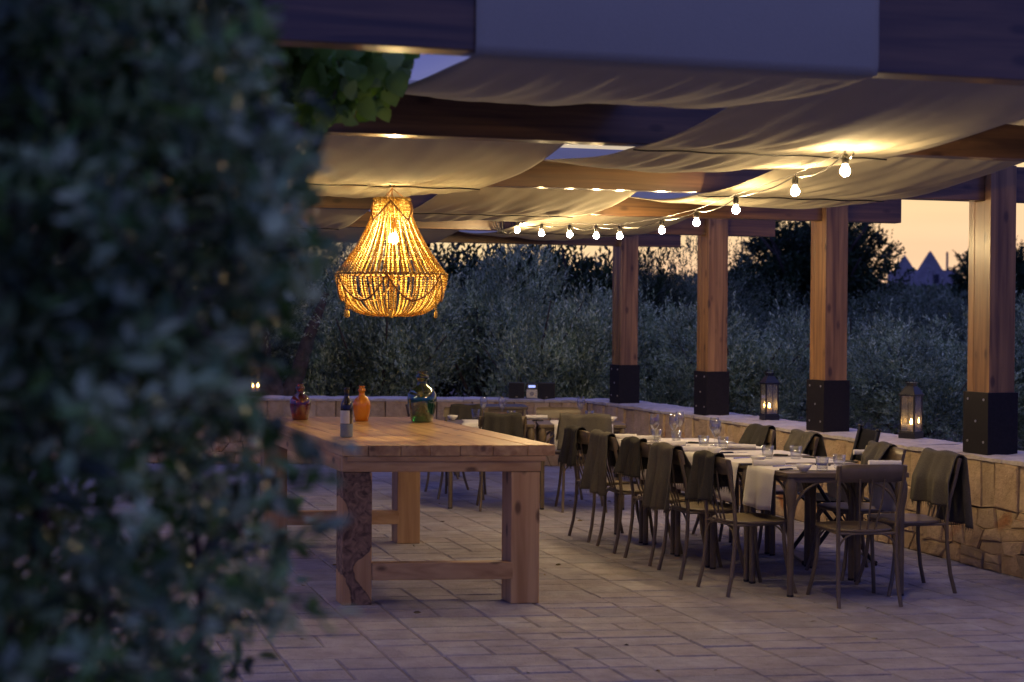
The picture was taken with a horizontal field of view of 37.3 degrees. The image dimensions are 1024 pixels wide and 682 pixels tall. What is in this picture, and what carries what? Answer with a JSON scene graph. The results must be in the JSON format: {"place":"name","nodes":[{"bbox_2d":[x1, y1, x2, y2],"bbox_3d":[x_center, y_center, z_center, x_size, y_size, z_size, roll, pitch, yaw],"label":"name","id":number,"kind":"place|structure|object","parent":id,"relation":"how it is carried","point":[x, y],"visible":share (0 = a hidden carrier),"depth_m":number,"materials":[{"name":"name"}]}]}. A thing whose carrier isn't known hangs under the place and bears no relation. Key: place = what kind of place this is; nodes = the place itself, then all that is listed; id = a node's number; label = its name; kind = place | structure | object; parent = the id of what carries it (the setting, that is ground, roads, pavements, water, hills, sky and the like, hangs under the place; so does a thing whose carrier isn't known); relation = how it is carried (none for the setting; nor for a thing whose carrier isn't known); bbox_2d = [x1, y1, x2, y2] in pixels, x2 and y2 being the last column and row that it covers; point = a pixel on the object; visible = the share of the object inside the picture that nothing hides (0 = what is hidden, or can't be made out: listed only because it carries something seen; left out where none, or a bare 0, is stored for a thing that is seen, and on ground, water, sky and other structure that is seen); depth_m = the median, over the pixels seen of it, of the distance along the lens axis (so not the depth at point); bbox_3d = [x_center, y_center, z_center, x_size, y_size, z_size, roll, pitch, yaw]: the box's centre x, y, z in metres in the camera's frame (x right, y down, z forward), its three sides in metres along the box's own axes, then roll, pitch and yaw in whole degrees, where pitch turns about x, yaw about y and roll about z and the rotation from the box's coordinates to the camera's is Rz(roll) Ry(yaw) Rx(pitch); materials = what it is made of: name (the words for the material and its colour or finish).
{"place":"outdoors","nodes":[
{"label":"outdoors","id":0,"kind":"place"},
{"bbox_2d":[15,446,1023,681],"bbox_3d":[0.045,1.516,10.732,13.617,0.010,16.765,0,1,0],"label":"paving","id":1,"kind":"structure","parent":0,"point":[835,646],"depth_m":8.57,"materials":[{"name":"stone"}]},
{"bbox_2d":[0,0,366,681],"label":"shrub","id":2,"kind":"object","parent":1,"relation":"on","point":[114,114],"visible":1,"depth_m":1.92,"materials":[{"name":"green plant"}]},
{"bbox_2d":[152,237,382,395],"bbox_3d":[-3.332,-0.145,18.653,3.210,3.762,2.936,0,1,-25],"label":"olive tree","id":3,"kind":"object","parent":1,"relation":"on","point":[300,362],"visible":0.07,"depth_m":18.62,"materials":[{"name":"green plant"}]},
{"bbox_2d":[27,395,587,465],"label":"stone wall","id":4,"kind":"structure","parent":1,"relation":"on","point":[330,406],"depth_m":17.42,"materials":[{"name":"stone"}]},
{"bbox_2d":[509,382,523,397],"bbox_3d":[0.053,0.571,17.619,0.180,0.180,0.198,0,1,0],"label":"loudspeaker","id":5,"kind":"object","parent":4,"relation":"on","point":[516,389],"visible":1,"depth_m":17.52,"materials":[{"name":"black paint"}]},
{"bbox_2d":[526,383,537,397],"bbox_3d":[0.231,0.576,17.620,0.133,0.173,0.215,0,1,0],"label":"radio","id":6,"kind":"object","parent":4,"relation":"on","point":[531,390],"visible":1,"depth_m":17.52,"materials":[{"name":"black paint"}]},
{"bbox_2d":[538,382,554,398],"bbox_3d":[0.401,0.574,17.619,0.194,0.180,0.198,0,1,0],"label":"loudspeaker","id":7,"kind":"object","parent":4,"relation":"on","point":[546,389],"visible":0.99,"depth_m":17.52,"materials":[{"name":"black paint"}]},
{"bbox_2d":[276,246,477,396],"bbox_3d":[-1.773,0.255,19.617,2.603,3.235,2.642,0,1,-17],"label":"olive tree","id":8,"kind":"object","parent":1,"relation":"on","point":[383,349],"visible":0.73,"depth_m":19.16,"materials":[{"name":"green plant"}]},
{"bbox_2d":[260,417,554,605],"bbox_3d":[-0.821,1.050,10.082,1.203,0.931,3.010,0,1,-20],"label":"timber table","id":9,"kind":"object","parent":1,"relation":"on","point":[405,451],"visible":0.75,"depth_m":8.86,"materials":[{"name":"brown wood"}]},
{"bbox_2d":[290,383,310,419],"bbox_3d":[-1.529,0.439,10.947,0.154,0.262,0.154,0,1,0],"label":"demijohn","id":10,"kind":"object","parent":9,"relation":"on","point":[300,403],"visible":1,"depth_m":10.89,"materials":[{"name":"red glass"}]},
{"bbox_2d":[340,387,352,436],"bbox_3d":[-1.019,0.439,9.340,0.078,0.306,0.078,0,1,0],"label":"wine bottle","id":11,"kind":"object","parent":9,"relation":"on","point":[346,420],"visible":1,"depth_m":9.31,"materials":[{"name":"black glass"}]},
{"bbox_2d":[353,386,370,420],"bbox_3d":[-1.076,0.448,10.859,0.128,0.252,0.128,0,1,0],"label":"demijohn","id":12,"kind":"object","parent":9,"relation":"on","point":[361,406],"visible":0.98,"depth_m":10.82,"materials":[{"name":"orange glass"}]},
{"bbox_2d":[407,371,436,422],"bbox_3d":[-0.642,0.396,10.815,0.212,0.363,0.212,0,1,0],"label":"demijohn","id":13,"kind":"object","parent":9,"relation":"on","point":[422,400],"visible":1,"depth_m":10.74,"materials":[{"name":"green glass"}]},
{"bbox_2d":[405,404,468,491],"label":"bistro chair","id":14,"kind":"object","parent":1,"relation":"on","point":[428,475],"visible":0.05,"depth_m":14.88,"materials":[{"name":"beige paint"}]},
{"bbox_2d":[437,407,487,499],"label":"bistro chair","id":15,"kind":"object","parent":1,"relation":"on","point":[447,410],"visible":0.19,"depth_m":14.47,"materials":[{"name":"beige paint"}]},
{"bbox_2d":[449,404,481,419],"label":"blanket","id":16,"kind":"object","parent":15,"relation":"on","point":[462,411],"visible":0.48,"depth_m":14.46,"materials":[{"name":"green fabric"}]},
{"bbox_2d":[447,420,534,508],"bbox_3d":[-0.198,1.104,13.634,0.786,0.750,0.584,0,1,-2],"label":"bistro table","id":17,"kind":"object","parent":1,"relation":"on","point":[530,432],"visible":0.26,"depth_m":13.36,"materials":[{"name":"beige paint"}]},
{"bbox_2d":[462,419,481,428],"bbox_3d":[-0.195,0.845,13.631,0.518,0.241,0.662,0,1,-2],"label":"table runner","id":18,"kind":"object","parent":17,"relation":"on","point":[471,422],"visible":0.17,"depth_m":13.36,"materials":[{"name":"white fabric"}]},
{"bbox_2d":[457,404,527,476],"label":"bistro table","id":19,"kind":"object","parent":1,"relation":"on","point":[518,408],"visible":0.25,"depth_m":16.16,"materials":[{"name":"beige paint"}]},
{"bbox_2d":[476,416,526,511],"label":"bistro chair","id":20,"kind":"object","parent":1,"relation":"on","point":[480,487],"visible":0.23,"depth_m":13.19,"materials":[{"name":"beige paint"}]},
{"bbox_2d":[482,412,523,437],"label":"blanket","id":21,"kind":"object","parent":20,"relation":"on","point":[511,424],"visible":0.7,"depth_m":13.11,"materials":[{"name":"green fabric"}]},
{"bbox_2d":[228,500,877,672],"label":"fallen leaves","id":22,"kind":"object","parent":1,"relation":"on","point":[545,575],"visible":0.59,"depth_m":8.54,"materials":[{"name":"brown plant"}]},
{"bbox_2d":[90,0,1023,454],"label":"pergola","id":23,"kind":"object","parent":1,"relation":"on","point":[958,40],"visible":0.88,"depth_m":10.24,"materials":[{"name":"wood"}]},
{"bbox_2d":[263,0,878,232],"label":"canvas awning","id":24,"kind":"object","parent":23,"relation":"attached to","point":[693,54],"visible":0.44,"depth_m":5.10,"materials":[{"name":"beige fabric"}]},
{"bbox_2d":[239,46,419,131],"bbox_3d":[-0.698,-0.993,5.640,0.749,0.492,1.085,0,1,0],"label":"climbing vine","id":25,"kind":"object","parent":24,"relation":"hanging from","point":[346,85],"visible":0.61,"depth_m":5.30,"materials":[{"name":"green plant"}]},
{"bbox_2d":[335,184,447,317],"bbox_3d":[-0.733,-0.560,9.244,0.692,0.837,0.713,0,1,0],"label":"chandelier","id":26,"kind":"object","parent":24,"relation":"hanging from","point":[395,212],"visible":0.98,"depth_m":9.10,"materials":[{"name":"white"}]},
{"bbox_2d":[316,78,1023,244],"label":"canvas awning","id":27,"kind":"object","parent":23,"relation":"attached to","point":[869,119],"visible":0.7,"depth_m":6.89,"materials":[{"name":"beige fabric"}]},
{"bbox_2d":[493,150,854,238],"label":"string lights","id":28,"kind":"object","parent":23,"relation":"hanging from","point":[845,169],"visible":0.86,"depth_m":10.37,"materials":[{"name":"white"}]},
{"bbox_2d":[459,118,1023,240],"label":"canvas awning","id":29,"kind":"object","parent":23,"relation":"hanging from","point":[873,181],"visible":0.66,"depth_m":9.46,"materials":[{"name":"beige fabric"}]},
{"bbox_2d":[536,407,582,499],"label":"bistro table","id":30,"kind":"object","parent":1,"relation":"on","point":[552,412],"visible":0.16,"depth_m":14.55,"materials":[{"name":"beige paint"}]},
{"bbox_2d":[554,456,606,512],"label":"bistro chair","id":31,"kind":"object","parent":1,"relation":"on","point":[562,472],"visible":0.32,"depth_m":13.18,"materials":[{"name":"beige paint"}]},
{"bbox_2d":[556,413,612,456],"bbox_3d":[0.631,0.817,13.130,0.500,0.386,0.250,0,1,-3],"label":"blanket","id":32,"kind":"object","parent":31,"relation":"on","point":[590,422],"visible":0.59,"depth_m":13.07,"materials":[{"name":"green fabric"}]},
{"bbox_2d":[535,420,626,509],"bbox_3d":[0.612,1.109,13.634,0.786,0.750,0.584,0,1,-2],"label":"bistro table","id":33,"kind":"object","parent":1,"relation":"on","point":[544,426],"visible":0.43,"depth_m":13.36,"materials":[{"name":"beige paint"}]},
{"bbox_2d":[550,420,612,449],"bbox_3d":[0.614,0.851,13.631,0.539,0.241,0.662,0,1,-2],"label":"table runner","id":34,"kind":"object","parent":33,"relation":"on","point":[553,439],"visible":0.11,"depth_m":13.34,"materials":[{"name":"white fabric"}]},
{"bbox_2d":[526,415,547,418],"bbox_3d":[0.227,0.704,14.032,0.204,0.038,0.043,0,1,0],"label":"napkin","id":35,"kind":"object","parent":34,"relation":"on","point":[537,416],"visible":0.92,"depth_m":14.02,"materials":[{"name":"white fabric"}]},
{"bbox_2d":[568,430,638,542],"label":"bistro chair","id":36,"kind":"object","parent":1,"relation":"on","point":[583,436],"visible":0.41,"depth_m":11.49,"materials":[{"name":"beige paint"}]},
{"bbox_2d":[558,425,587,470],"bbox_3d":[0.496,0.812,11.553,0.228,0.342,0.311,0,1,-20],"label":"blanket","id":37,"kind":"object","parent":36,"relation":"on","point":[567,455],"visible":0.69,"depth_m":11.54,"materials":[{"name":"green fabric"}]},
{"bbox_2d":[596,436,669,553],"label":"bistro chair","id":38,"kind":"object","parent":1,"relation":"on","point":[620,490],"visible":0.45,"depth_m":10.92,"materials":[{"name":"beige paint"}]},
{"bbox_2d":[580,429,623,497],"bbox_3d":[0.672,0.897,10.993,0.269,0.496,0.421,0,1,-15],"label":"blanket","id":39,"kind":"object","parent":38,"relation":"on","point":[594,477],"visible":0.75,"depth_m":10.90,"materials":[{"name":"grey fabric"}]},
{"bbox_2d":[623,442,704,565],"bbox_3d":[1.064,1.107,10.518,0.512,0.841,0.449,0,1,-22],"label":"bistro chair","id":40,"kind":"object","parent":1,"relation":"on","point":[644,449],"visible":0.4,"depth_m":10.41,"materials":[{"name":"beige paint"}]},
{"bbox_2d":[613,436,647,481],"bbox_3d":[0.863,0.814,10.434,0.244,0.314,0.286,0,1,-22],"label":"blanket","id":41,"kind":"object","parent":40,"relation":"on","point":[627,462],"visible":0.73,"depth_m":10.37,"materials":[{"name":"green fabric"}]},
{"bbox_2d":[614,442,737,542],"bbox_3d":[1.236,1.137,11.606,0.871,0.750,0.562,0,1,-6],"label":"bistro table","id":42,"kind":"object","parent":1,"relation":"on","point":[616,507],"visible":0.08,"depth_m":11.40,"materials":[{"name":"beige paint"}]},
{"bbox_2d":[614,438,734,473],"bbox_3d":[1.241,0.895,11.603,0.893,0.273,0.404,0,1,-5],"label":"table runner","id":43,"kind":"object","parent":42,"relation":"on","point":[687,439],"visible":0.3,"depth_m":11.63,"materials":[{"name":"white fabric"}]},
{"bbox_2d":[633,435,658,439],"bbox_3d":[1.018,0.738,11.552,0.204,0.038,0.043,0,1,-5],"label":"napkin","id":44,"kind":"object","parent":43,"relation":"on","point":[649,437],"visible":0.66,"depth_m":11.54,"materials":[{"name":"white fabric"}]},
{"bbox_2d":[657,449,743,579],"bbox_3d":[1.240,1.115,9.978,0.512,0.841,0.449,0,1,-16],"label":"bistro chair","id":45,"kind":"object","parent":1,"relation":"on","point":[687,508],"visible":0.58,"depth_m":9.84,"materials":[{"name":"beige paint"}]},
{"bbox_2d":[641,442,691,516],"bbox_3d":[1.023,0.905,9.914,0.248,0.482,0.432,0,1,-16],"label":"blanket","id":46,"kind":"object","parent":45,"relation":"hanging from","point":[656,491],"visible":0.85,"depth_m":9.87,"materials":[{"name":"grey fabric"}]},
{"bbox_2d":[643,449,771,554],"bbox_3d":[1.413,1.145,11.059,0.871,0.750,0.562,0,1,-6],"label":"bistro table","id":47,"kind":"object","parent":1,"relation":"on","point":[672,532],"visible":0.17,"depth_m":10.84,"materials":[{"name":"beige paint"}]},
{"bbox_2d":[640,444,770,479],"bbox_3d":[1.411,0.903,11.056,0.902,0.273,0.406,0,1,-5],"label":"table runner","id":48,"kind":"object","parent":47,"relation":"on","point":[723,446],"visible":0.12,"depth_m":11.11,"materials":[{"name":"white fabric"}]},
{"bbox_2d":[658,441,685,445],"bbox_3d":[1.162,0.745,11.026,0.204,0.038,0.043,0,1,-8],"label":"napkin","id":49,"kind":"object","parent":48,"relation":"on","point":[680,443],"visible":0.64,"depth_m":11.02,"materials":[{"name":"white fabric"}]},
{"bbox_2d":[638,284,809,421],"bbox_3d":[2.557,0.544,19.428,2.620,2.673,2.871,0,1,-22],"label":"olive tree","id":50,"kind":"object","parent":1,"relation":"on","point":[745,363],"visible":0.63,"depth_m":19.04,"materials":[{"name":"green plant"}]},
{"bbox_2d":[691,427,775,541],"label":"bistro chair","id":51,"kind":"object","parent":1,"relation":"on","point":[770,436],"visible":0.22,"depth_m":11.65,"materials":[{"name":"beige paint"}]},
{"bbox_2d":[738,423,775,449],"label":"blanket","id":52,"kind":"object","parent":51,"relation":"on","point":[755,433],"visible":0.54,"depth_m":11.77,"materials":[{"name":"green fabric"}]},
{"bbox_2d":[674,455,813,567],"bbox_3d":[1.591,1.153,10.512,0.871,0.750,0.562,0,1,-6],"label":"bistro table","id":53,"kind":"object","parent":1,"relation":"on","point":[772,528],"visible":0.21,"depth_m":10.31,"materials":[{"name":"beige paint"}]},
{"bbox_2d":[673,450,806,490],"bbox_3d":[1.596,0.910,10.509,0.893,0.273,0.410,0,1,-6],"label":"table runner","id":54,"kind":"object","parent":53,"relation":"on","point":[689,454],"visible":0.33,"depth_m":10.52,"materials":[{"name":"white fabric"}]},
{"bbox_2d":[682,446,709,450],"bbox_3d":[1.280,0.751,10.578,0.204,0.038,0.043,0,1,-12],"label":"napkin","id":55,"kind":"object","parent":54,"relation":"on","point":[692,448],"visible":0.71,"depth_m":10.56,"materials":[{"name":"white fabric"}]},
{"bbox_2d":[727,444,755,449],"bbox_3d":[1.631,0.752,10.779,0.204,0.038,0.043,0,1,6],"label":"napkin","id":56,"kind":"object","parent":53,"relation":"on","point":[741,446],"visible":1,"depth_m":10.77,"materials":[{"name":"white fabric"}]},
{"bbox_2d":[696,456,797,596],"bbox_3d":[1.435,1.123,9.377,0.512,0.841,0.449,0,1,-21],"label":"bistro chair","id":57,"kind":"object","parent":1,"relation":"on","point":[734,519],"visible":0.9,"depth_m":9.27,"materials":[{"name":"beige paint"}]},
{"bbox_2d":[684,450,733,504],"bbox_3d":[1.222,0.849,9.316,0.252,0.354,0.308,0,1,-21],"label":"blanket","id":58,"kind":"object","parent":57,"relation":"on","point":[702,479],"visible":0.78,"depth_m":9.30,"materials":[{"name":"green fabric"}]},
{"bbox_2d":[731,434,818,553],"bbox_3d":[1.929,1.107,11.104,0.512,0.841,0.449,0,1,-16],"label":"bistro chair","id":59,"kind":"object","parent":1,"relation":"on","point":[813,444],"visible":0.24,"depth_m":11.03,"materials":[{"name":"beige paint"}]},
{"bbox_2d":[783,429,826,457],"bbox_3d":[2.143,0.829,11.159,0.253,0.343,0.412,0,1,-16],"label":"blanket","id":60,"kind":"object","parent":59,"relation":"on","point":[797,439],"visible":0.48,"depth_m":11.12,"materials":[{"name":"green fabric"}]},
{"bbox_2d":[710,457,854,581],"bbox_3d":[1.769,1.161,9.965,0.871,0.750,0.562,0,1,-6],"label":"bistro table","id":61,"kind":"object","parent":1,"relation":"on","point":[812,493],"visible":0.33,"depth_m":9.75,"materials":[{"name":"beige paint"}]},
{"bbox_2d":[713,457,852,502],"bbox_3d":[1.774,0.918,9.963,0.923,0.272,0.410,0,1,-6],"label":"table runner","id":62,"kind":"object","parent":61,"relation":"on","point":[831,490],"visible":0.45,"depth_m":9.94,"materials":[{"name":"white fabric"}]},
{"bbox_2d":[581,398,1023,578],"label":"stone wall","id":63,"kind":"structure","parent":1,"relation":"on","point":[994,542],"depth_m":10.93,"materials":[{"name":"stone"}]},
{"bbox_2d":[759,370,779,419],"bbox_3d":[2.361,0.495,13.897,0.144,0.453,0.144,0,1,-14],"label":"lantern","id":64,"kind":"object","parent":63,"relation":"on","point":[769,378],"visible":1,"depth_m":13.85,"materials":[{"name":"black paint"}]},
{"bbox_2d":[898,380,923,438],"bbox_3d":[3.092,0.525,11.739,0.144,0.453,0.144,1,1,44],"label":"lantern","id":65,"kind":"object","parent":63,"relation":"on","point":[913,390],"visible":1,"depth_m":11.71,"materials":[{"name":"black paint"}]},
{"bbox_2d":[746,464,908,596],"bbox_3d":[1.946,1.168,9.418,0.871,0.750,0.562,0,1,-6],"label":"bistro table","id":66,"kind":"object","parent":1,"relation":"on","point":[791,478],"visible":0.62,"depth_m":9.19,"materials":[{"name":"beige paint"}]},
{"bbox_2d":[796,463,811,470],"bbox_3d":[1.772,0.769,9.207,0.100,0.042,0.100,0,1,0],"label":"sauce bowl","id":67,"kind":"object","parent":66,"relation":"on","point":[803,467],"visible":1,"depth_m":9.18,"materials":[{"name":"white ceramic"}]},
{"bbox_2d":[742,465,895,511],"bbox_3d":[1.928,0.925,9.462,0.906,0.273,0.369,0,1,-5],"label":"table runner","id":68,"kind":"object","parent":66,"relation":"on","point":[758,488],"visible":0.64,"depth_m":9.46,"materials":[{"name":"white fabric"}]},
{"bbox_2d":[752,460,784,465],"bbox_3d":[1.616,0.766,9.539,0.204,0.038,0.043,0,1,4],"label":"napkin","id":69,"kind":"object","parent":68,"relation":"on","point":[769,462],"visible":1,"depth_m":9.53,"materials":[{"name":"white fabric"}]},
{"bbox_2d":[868,460,901,464],"bbox_3d":[2.352,0.771,9.566,0.204,0.038,0.043,0,1,3],"label":"napkin","id":70,"kind":"object","parent":68,"relation":"on","point":[884,462],"visible":0.65,"depth_m":9.55,"materials":[{"name":"white fabric"}]},
{"bbox_2d":[794,424,880,565],"bbox_3d":[2.259,1.067,10.609,0.565,0.946,0.550,0,1,-1],"label":"bistro chair","id":71,"kind":"object","parent":1,"relation":"on","point":[864,437],"visible":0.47,"depth_m":10.73,"materials":[{"name":"black paint"}]},
{"bbox_2d":[805,445,905,580],"bbox_3d":[2.278,1.122,10.031,0.512,0.841,0.449,0,1,-21],"label":"bistro chair","id":72,"kind":"object","parent":1,"relation":"on","point":[895,453],"visible":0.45,"depth_m":10.02,"materials":[{"name":"beige paint"}]},
{"bbox_2d":[861,440,896,463],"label":"blanket","id":73,"kind":"object","parent":72,"relation":"on","point":[873,450],"visible":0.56,"depth_m":10.14,"materials":[{"name":"grey fabric"}]},
{"bbox_2d":[806,464,906,608],"bbox_3d":[2.050,1.132,9.014,0.449,0.841,0.512,0,1,-9],"label":"bistro chair","id":74,"kind":"object","parent":1,"relation":"on","point":[872,473],"visible":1,"depth_m":8.82,"materials":[{"name":"beige paint"}]},
{"bbox_2d":[855,457,961,596],"bbox_3d":[2.470,1.130,9.439,0.512,0.841,0.449,0,1,-14],"label":"bistro chair","id":75,"kind":"object","parent":1,"relation":"on","point":[917,519],"visible":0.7,"depth_m":9.31,"materials":[{"name":"beige paint"}]},
{"bbox_2d":[910,447,972,534],"bbox_3d":[2.695,0.937,9.491,0.264,0.513,0.452,0,1,-14],"label":"blanket","id":76,"kind":"object","parent":75,"relation":"on","point":[932,478],"visible":0.92,"depth_m":9.45,"materials":[{"name":"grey fabric"}]},
{"bbox_2d":[847,309,1023,442],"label":"olive tree","id":77,"kind":"object","parent":1,"relation":"on","point":[940,386],"visible":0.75,"depth_m":18.69,"materials":[{"name":"green plant"}]},
{"bbox_2d":[961,332,1023,450],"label":"olive tree","id":78,"kind":"object","parent":1,"relation":"on","point":[1018,363],"visible":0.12,"depth_m":19.08,"materials":[{"name":"green plant"}]},
{"bbox_2d":[201,54,1023,285],"label":"sky","id":79,"kind":"structure","parent":0,"point":[937,227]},
{"bbox_2d":[357,378,1021,444],"bbox_3d":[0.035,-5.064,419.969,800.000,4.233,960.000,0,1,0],"label":"ground","id":80,"kind":"structure","parent":0,"point":[882,429],"depth_m":29.38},
{"bbox_2d":[152,255,313,390],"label":"olive tree","id":81,"kind":"object","parent":80,"relation":"on","point":[277,348],"depth_m":19.92,"materials":[{"name":"green plant"}]},
{"bbox_2d":[271,251,373,395],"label":"olive tree","id":82,"kind":"object","parent":80,"relation":"on","point":[329,277],"visible":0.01,"depth_m":20.60,"materials":[{"name":"green plant"}]},
{"bbox_2d":[279,243,442,394],"bbox_3d":[-3.138,-0.224,25.526,4.640,4.036,4.383,0,1,4],"label":"evergreen tree","id":83,"kind":"object","parent":80,"relation":"on","point":[341,256],"visible":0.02,"depth_m":25.43,"materials":[{"name":"green plant"}]},
{"bbox_2d":[326,243,577,396],"bbox_3d":[-1.005,-0.197,24.030,4.598,4.007,4.468,0,1,-23],"label":"broadleaf tree","id":84,"kind":"object","parent":80,"relation":"on","point":[450,268],"visible":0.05,"depth_m":23.79,"materials":[{"name":"green plant"}]},
{"bbox_2d":[415,244,597,397],"bbox_3d":[-0.007,0.002,21.867,2.882,3.745,3.158,0,1,-19],"label":"olive tree","id":85,"kind":"object","parent":80,"relation":"on","point":[475,360],"visible":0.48,"depth_m":21.38,"materials":[{"name":"green plant"}]},
{"bbox_2d":[473,271,654,398],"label":"olive tree","id":86,"kind":"object","parent":80,"relation":"on","point":[563,361],"visible":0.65,"depth_m":18.78,"materials":[{"name":"green plant"}]},
{"bbox_2d":[476,244,694,396],"bbox_3d":[1.137,-0.247,24.712,3.997,4.128,4.114,0,1,-30],"label":"broadleaf tree","id":87,"kind":"object","parent":80,"relation":"on","point":[586,265],"visible":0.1,"depth_m":24.08,"materials":[{"name":"green plant"}]},
{"bbox_2d":[550,275,696,406],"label":"olive tree","id":88,"kind":"object","parent":80,"relation":"on","point":[652,332],"visible":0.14,"depth_m":21.20,"materials":[{"name":"green plant"}]},
{"bbox_2d":[307,269,1016,402],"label":"woodland","id":89,"kind":"object","parent":80,"relation":"on","point":[943,288],"visible":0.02,"depth_m":102.78,"materials":[{"name":"green plant"}]},
{"bbox_2d":[596,235,768,371],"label":"evergreen tree","id":90,"kind":"object","parent":80,"relation":"on","point":[680,274],"visible":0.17,"depth_m":24.51,"materials":[{"name":"green plant"}]},
{"bbox_2d":[669,260,808,412],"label":"evergreen tree","id":91,"kind":"object","parent":80,"relation":"on","point":[756,303],"visible":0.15,"depth_m":28.01,"materials":[{"name":"green plant"}]},
{"bbox_2d":[728,250,768,334],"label":"tree","id":92,"kind":"object","parent":80,"relation":"on","point":[734,275],"visible":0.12,"depth_m":59.23,"materials":[{"name":"green plant"}]},
{"bbox_2d":[728,221,918,325],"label":"carob tree","id":93,"kind":"object","parent":80,"relation":"on","point":[787,256],"visible":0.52,"depth_m":45.22,"materials":[{"name":"green plant"}]},
{"bbox_2d":[750,292,917,429],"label":"olive tree","id":94,"kind":"object","parent":80,"relation":"on","point":[789,330],"visible":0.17,"depth_m":21.20,"materials":[{"name":"green plant"}]},
{"bbox_2d":[736,268,967,404],"bbox_3d":[6.471,0.184,29.028,4.947,3.220,4.236,0,1,8],"label":"evergreen tree","id":95,"kind":"object","parent":80,"relation":"on","point":[851,316],"visible":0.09,"depth_m":28.61,"materials":[{"name":"green plant"}]},
{"bbox_2d":[887,251,954,289],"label":"trullo house","id":96,"kind":"structure","parent":80,"relation":"on","point":[921,274],"depth_m":199.92,"materials":[{"name":"stone"}]},
{"bbox_2d":[863,288,1021,426],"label":"evergreen tree","id":97,"kind":"object","parent":80,"relation":"on","point":[957,325],"visible":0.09,"depth_m":29.47,"materials":[{"name":"green plant"}]},
{"bbox_2d":[895,274,1023,437],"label":"olive tree","id":98,"kind":"object","parent":80,"relation":"on","point":[1019,333],"visible":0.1,"depth_m":20.79,"materials":[{"name":"green plant"}]},
{"bbox_2d":[942,248,1021,303],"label":"tree","id":99,"kind":"object","parent":80,"relation":"on","point":[959,279],"visible":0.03,"depth_m":109.48,"materials":[{"name":"green plant"}]},
{"bbox_2d":[1015,236,1023,305],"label":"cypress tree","id":100,"kind":"object","parent":80,"relation":"on","point":[1019,282],"visible":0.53,"depth_m":69.45,"materials":[{"name":"green plant"}]},
{"bbox_2d":[1015,289,1023,331],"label":"evergreen tree","id":101,"kind":"object","parent":80,"relation":"on","point":[1016,311],"visible":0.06,"depth_m":28.02,"materials":[{"name":"green plant"}]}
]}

